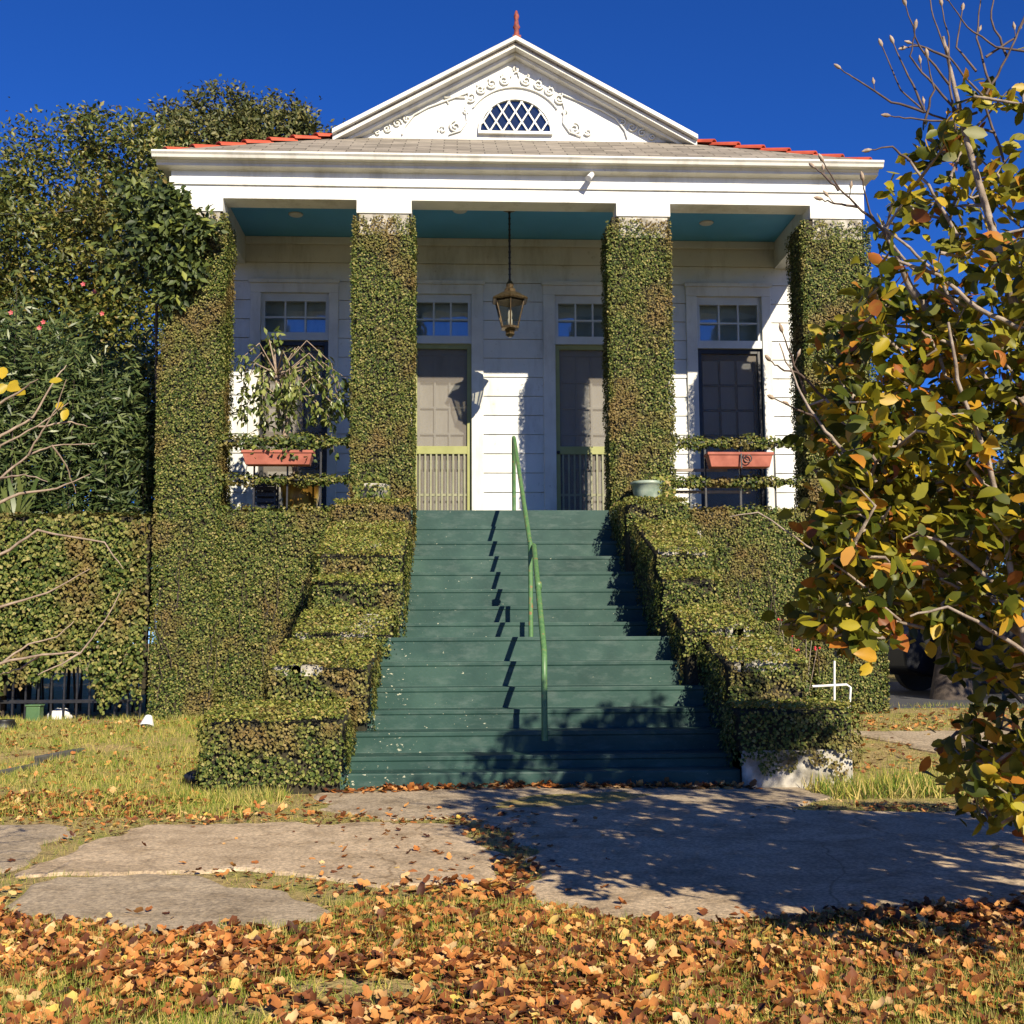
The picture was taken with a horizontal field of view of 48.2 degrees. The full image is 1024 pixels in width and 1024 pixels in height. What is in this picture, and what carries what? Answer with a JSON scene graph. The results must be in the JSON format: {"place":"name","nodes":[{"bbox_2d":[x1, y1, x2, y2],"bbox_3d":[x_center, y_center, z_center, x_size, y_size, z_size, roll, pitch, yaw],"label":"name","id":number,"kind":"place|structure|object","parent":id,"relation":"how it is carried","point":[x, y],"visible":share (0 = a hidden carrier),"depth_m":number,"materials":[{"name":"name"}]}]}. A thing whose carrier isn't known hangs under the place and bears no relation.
{"place":"outdoors","nodes":[
{"label":"outdoors","id":0,"kind":"place"},
{"bbox_2d":[0,824,75,872],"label":"sidewalk","id":1,"kind":"structure","parent":0,"point":[20,844],"depth_m":5.67,"materials":[{"name":"grey concrete"}]},
{"bbox_2d":[5,874,330,933],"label":"sidewalk","id":2,"kind":"structure","parent":0,"point":[188,900],"depth_m":4.31,"materials":[{"name":"grey concrete"}]},
{"bbox_2d":[14,822,511,887],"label":"sidewalk","id":3,"kind":"structure","parent":0,"point":[283,848],"depth_m":5.35,"materials":[{"name":"concrete"}]},
{"bbox_2d":[255,483,278,509],"bbox_3d":[-2.686,-0.123,12.496,0.240,0.360,0.235,0,-6,-3],"label":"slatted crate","id":4,"kind":"object","parent":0,"point":[266,496],"visible":0.52,"depth_m":12.40,"materials":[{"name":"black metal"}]},
{"bbox_2d":[0,644,1023,1023],"bbox_3d":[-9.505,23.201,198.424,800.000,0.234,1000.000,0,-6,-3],"label":"ground","id":5,"kind":"structure","parent":0,"point":[554,800],"depth_m":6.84,"materials":[{"name":"green plant"}]},
{"bbox_2d":[0,719,18,729],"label":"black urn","id":6,"kind":"object","parent":5,"relation":"on","point":[6,722],"visible":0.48,"depth_m":10.76,"materials":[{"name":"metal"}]},
{"bbox_2d":[0,762,39,776],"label":"stepping stone","id":7,"kind":"object","parent":5,"relation":"on","point":[9,770],"visible":0.39,"depth_m":8.53,"materials":[{"name":"stone"}]},
{"bbox_2d":[25,704,44,720],"bbox_3d":[-4.837,2.040,11.588,0.160,0.180,0.140,0,-6,-3],"label":"valve box","id":8,"kind":"object","parent":5,"relation":"on","point":[35,711],"visible":0.81,"depth_m":11.53,"materials":[{"name":"green plastic"}]},
{"bbox_2d":[0,453,77,716],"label":"strap leaf plant","id":9,"kind":"object","parent":5,"relation":"on","point":[10,506],"visible":0.27,"depth_m":12.35,"materials":[{"name":"green plant"}]},
{"bbox_2d":[34,748,84,762],"bbox_3d":[-3.686,1.987,9.281,0.063,0.075,0.732,-1,-6,9],"label":"stepping stone","id":10,"kind":"object","parent":5,"relation":"on","point":[43,757],"visible":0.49,"depth_m":9.18,"materials":[{"name":"stone"}]},
{"bbox_2d":[47,708,72,718],"bbox_3d":[-4.733,2.139,11.973,0.250,0.174,0.240,0,-6,-3],"label":"white sack","id":11,"kind":"object","parent":5,"relation":"on","point":[57,711],"visible":0.56,"depth_m":11.91,"materials":[{"name":"plastic"}]},
{"bbox_2d":[0,365,123,674],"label":"bare shrub","id":12,"kind":"object","parent":5,"relation":"on","point":[12,386],"visible":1,"depth_m":3.56,"materials":[{"name":"brown plant"}]},
{"bbox_2d":[0,510,154,719],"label":"ivy fence","id":13,"kind":"object","parent":5,"relation":"on","point":[37,562],"visible":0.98,"depth_m":11.83,"materials":[{"name":"green plant"}]},
{"bbox_2d":[0,270,163,712],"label":"oleander bush","id":14,"kind":"object","parent":5,"relation":"on","point":[118,456],"visible":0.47,"depth_m":12.96,"materials":[{"name":"green plant"}]},
{"bbox_2d":[0,97,205,698],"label":"evergreen tree","id":15,"kind":"object","parent":5,"relation":"on","point":[71,231],"visible":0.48,"depth_m":16.27,"materials":[{"name":"green plant"}]},
{"bbox_2d":[0,207,99,215],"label":"service cable","id":16,"kind":"object","parent":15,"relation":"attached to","point":[49,212],"visible":0.35,"depth_m":16.05,"materials":[{"name":"black rubber"}]},
{"bbox_2d":[140,715,153,726],"bbox_3d":[-3.490,2.030,10.949,0.140,0.172,0.155,-4,-7,29],"label":"garden light","id":17,"kind":"object","parent":5,"relation":"on","point":[147,719],"visible":0.52,"depth_m":10.93,"materials":[{"name":"white plastic"}]},
{"bbox_2d":[183,770,203,787],"bbox_3d":[-2.210,1.855,7.957,0.147,0.110,0.147,0,-6,-3],"label":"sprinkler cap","id":18,"kind":"object","parent":5,"relation":"on","point":[188,776],"visible":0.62,"depth_m":7.90,"materials":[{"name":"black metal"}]},
{"bbox_2d":[126,74,344,182],"bbox_3d":[-5.974,-3.017,25.284,5.482,13.670,3.897,0,-6,-3],"label":"background tree","id":19,"kind":"object","parent":5,"relation":"on","point":[245,120],"visible":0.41,"depth_m":25.23,"materials":[{"name":"green plant"}]},
{"bbox_2d":[193,496,417,794],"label":"stair side wall","id":20,"kind":"structure","parent":5,"relation":"on","point":[302,723],"depth_m":8.30,"materials":[{"name":"plant"}]},
{"bbox_2d":[352,475,391,504],"bbox_3d":[-1.442,-0.200,11.744,0.426,0.361,0.408,0,-6,-3],"label":"ivy covered pot","id":21,"kind":"object","parent":20,"relation":"on","point":[376,489],"visible":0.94,"depth_m":11.63,"materials":[{"name":"paint"}]},
{"bbox_2d":[0,705,1023,1023],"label":"fallen leaves","id":22,"kind":"object","parent":5,"relation":"on","point":[1002,913],"visible":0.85,"depth_m":3.51,"materials":[{"name":"brown plant"}]},
{"bbox_2d":[146,10,890,719],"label":"raised cottage","id":23,"kind":"structure","parent":5,"relation":"on","point":[668,276],"depth_m":12.60,"materials":[{"name":"white paint"}]},
{"bbox_2d":[90,172,228,526],"bbox_3d":[-3.772,-0.794,11.980,1.456,5.849,0.967,-7,-9,44],"label":"climbing vine","id":24,"kind":"object","parent":23,"relation":"attached to","point":[167,223],"visible":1,"depth_m":12.08,"materials":[{"name":"green plant"}]},
{"bbox_2d":[241,450,314,466],"bbox_3d":[-2.452,-0.562,12.005,0.744,0.150,0.204,0,-6,-3],"label":"flower box","id":25,"kind":"object","parent":23,"relation":"attached to","point":[256,457],"visible":0.9,"depth_m":11.92,"materials":[{"name":"ceramic"}]},
{"bbox_2d":[235,432,318,464],"bbox_3d":[-2.468,-0.663,11.981,0.866,0.356,0.290,0,-6,-3],"label":"trailing ivy","id":26,"kind":"object","parent":25,"relation":"in","point":[255,441],"visible":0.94,"depth_m":11.96,"materials":[{"name":"green plant"}]},
{"bbox_2d":[246,278,339,510],"bbox_3d":[-2.743,-1.341,14.373,1.145,3.200,0.255,0,-6,-3],"label":"french window","id":27,"kind":"structure","parent":23,"relation":"in","point":[262,290],"depth_m":14.41,"materials":[{"name":"white paint"}]},
{"bbox_2d":[231,326,355,510],"bbox_3d":[-2.326,-1.009,12.477,1.576,2.112,0.873,0,-6,-3],"label":"potted weeping fig","id":28,"kind":"object","parent":23,"relation":"on","point":[285,396],"visible":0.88,"depth_m":12.48,"materials":[{"name":"plant"}]},
{"bbox_2d":[411,280,484,509],"bbox_3d":[-0.863,-1.342,14.463,1.040,3.200,0.255,0,-6,-3],"label":"front door","id":29,"kind":"structure","parent":23,"relation":"in","point":[470,292],"depth_m":14.47,"materials":[{"name":"white paint"}]},
{"bbox_2d":[492,211,527,337],"bbox_3d":[-0.027,-2.832,13.414,0.407,1.600,0.470,0,-6,-3],"label":"hanging lantern","id":30,"kind":"object","parent":23,"relation":"hanging from","point":[509,297],"visible":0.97,"depth_m":13.31,"materials":[{"name":"brown metal"}]},
{"bbox_2d":[541,281,608,509],"bbox_3d":[0.915,-1.342,14.548,1.080,3.200,0.255,0,-6,-3],"label":"front door","id":31,"kind":"structure","parent":23,"relation":"in","point":[555,293],"depth_m":14.53,"materials":[{"name":"white paint"}]},
{"bbox_2d":[684,282,774,509],"bbox_3d":[2.783,-1.342,14.638,1.140,3.200,0.255,0,-6,-3],"label":"french window","id":32,"kind":"structure","parent":23,"relation":"in","point":[697,294],"depth_m":14.67,"materials":[{"name":"white paint"}]},
{"bbox_2d":[704,452,773,468],"bbox_3d":[2.428,-0.541,12.226,0.714,0.175,0.224,0,-6,-3],"label":"flower box","id":33,"kind":"object","parent":23,"relation":"attached to","point":[738,460],"visible":1,"depth_m":12.15,"materials":[{"name":"ceramic"}]},
{"bbox_2d":[340,526,740,790],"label":"front steps","id":34,"kind":"structure","parent":5,"relation":"on","point":[458,690],"depth_m":8.98,"materials":[{"name":"teal paint"}]},
{"bbox_2d":[512,436,547,740],"bbox_3d":[0.149,0.392,10.199,0.099,2.894,4.123,0,-6,-3],"label":"handrail","id":35,"kind":"object","parent":34,"relation":"on","point":[532,556],"visible":0.91,"depth_m":9.84,"materials":[{"name":"green metal"}]},
{"bbox_2d":[608,494,862,787],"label":"stair side wall","id":36,"kind":"structure","parent":5,"relation":"on","point":[777,726],"depth_m":8.46,"materials":[{"name":"plant"}]},
{"bbox_2d":[630,475,677,498],"bbox_3d":[1.495,-0.211,11.937,0.517,0.335,0.359,-2,-7,16],"label":"glazed pot","id":37,"kind":"object","parent":36,"relation":"on","point":[654,488],"visible":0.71,"depth_m":11.83,"materials":[{"name":"green ceramic"}]},
{"bbox_2d":[811,661,851,703],"bbox_3d":[2.342,1.266,8.382,0.298,0.348,0.018,0,-6,-3],"label":"pipe frame","id":38,"kind":"object","parent":36,"relation":"on","point":[834,685],"visible":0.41,"depth_m":8.38,"materials":[{"name":"white metal"}]},
{"bbox_2d":[777,616,820,695],"bbox_3d":[2.404,1.399,9.528,0.361,1.080,0.022,0,-6,-3],"label":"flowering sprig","id":39,"kind":"object","parent":5,"relation":"on","point":[778,619],"visible":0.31,"depth_m":9.55,"materials":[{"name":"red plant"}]},
{"bbox_2d":[730,0,1023,842],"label":"autumn magnolia","id":40,"kind":"object","parent":5,"relation":"on","point":[874,489],"visible":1,"depth_m":3.46,"materials":[{"name":"green plant"}]},
{"bbox_2d":[889,370,1023,699],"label":"street tree","id":41,"kind":"object","parent":5,"relation":"on","point":[943,687],"visible":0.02,"depth_m":14.78,"materials":[{"name":"green plant"}]},
{"bbox_2d":[896,417,1018,621],"bbox_3d":[9.238,0.514,22.581,8.970,5.996,4.754,0,-6,-3],"label":"street tree","id":42,"kind":"object","parent":5,"relation":"on","point":[995,573],"visible":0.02,"depth_m":22.46,"materials":[{"name":"green plant"}]},
{"bbox_2d":[896,574,1023,670],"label":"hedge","id":43,"kind":"object","parent":5,"relation":"on","point":[899,612],"depth_m":26.13,"materials":[{"name":"green plant"}]},
{"bbox_2d":[0,0,1023,643],"label":"sky","id":44,"kind":"structure","parent":0,"point":[746,72],"materials":[{"name":"blue"}]},
{"bbox_2d":[314,785,833,820],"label":"path","id":45,"kind":"structure","parent":0,"point":[473,802],"depth_m":7.08,"materials":[{"name":"grey concrete"}]},
{"bbox_2d":[466,807,1023,922],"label":"sidewalk","id":46,"kind":"structure","parent":0,"point":[721,863],"depth_m":5.11,"materials":[{"name":"concrete"}]},
{"bbox_2d":[851,730,1008,753],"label":"driveway","id":47,"kind":"structure","parent":0,"point":[919,741],"depth_m":10.06,"materials":[{"name":"grey concrete"}]},
{"bbox_2d":[883,681,1023,708],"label":"road","id":48,"kind":"structure","parent":0,"point":[899,693],"depth_m":14.33,"materials":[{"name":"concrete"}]},
{"bbox_2d":[881,592,1023,690],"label":"parked car","id":49,"kind":"object","parent":48,"relation":"on","point":[912,668],"visible":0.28,"depth_m":15.26,"materials":[{"name":"paint"}]}
]}

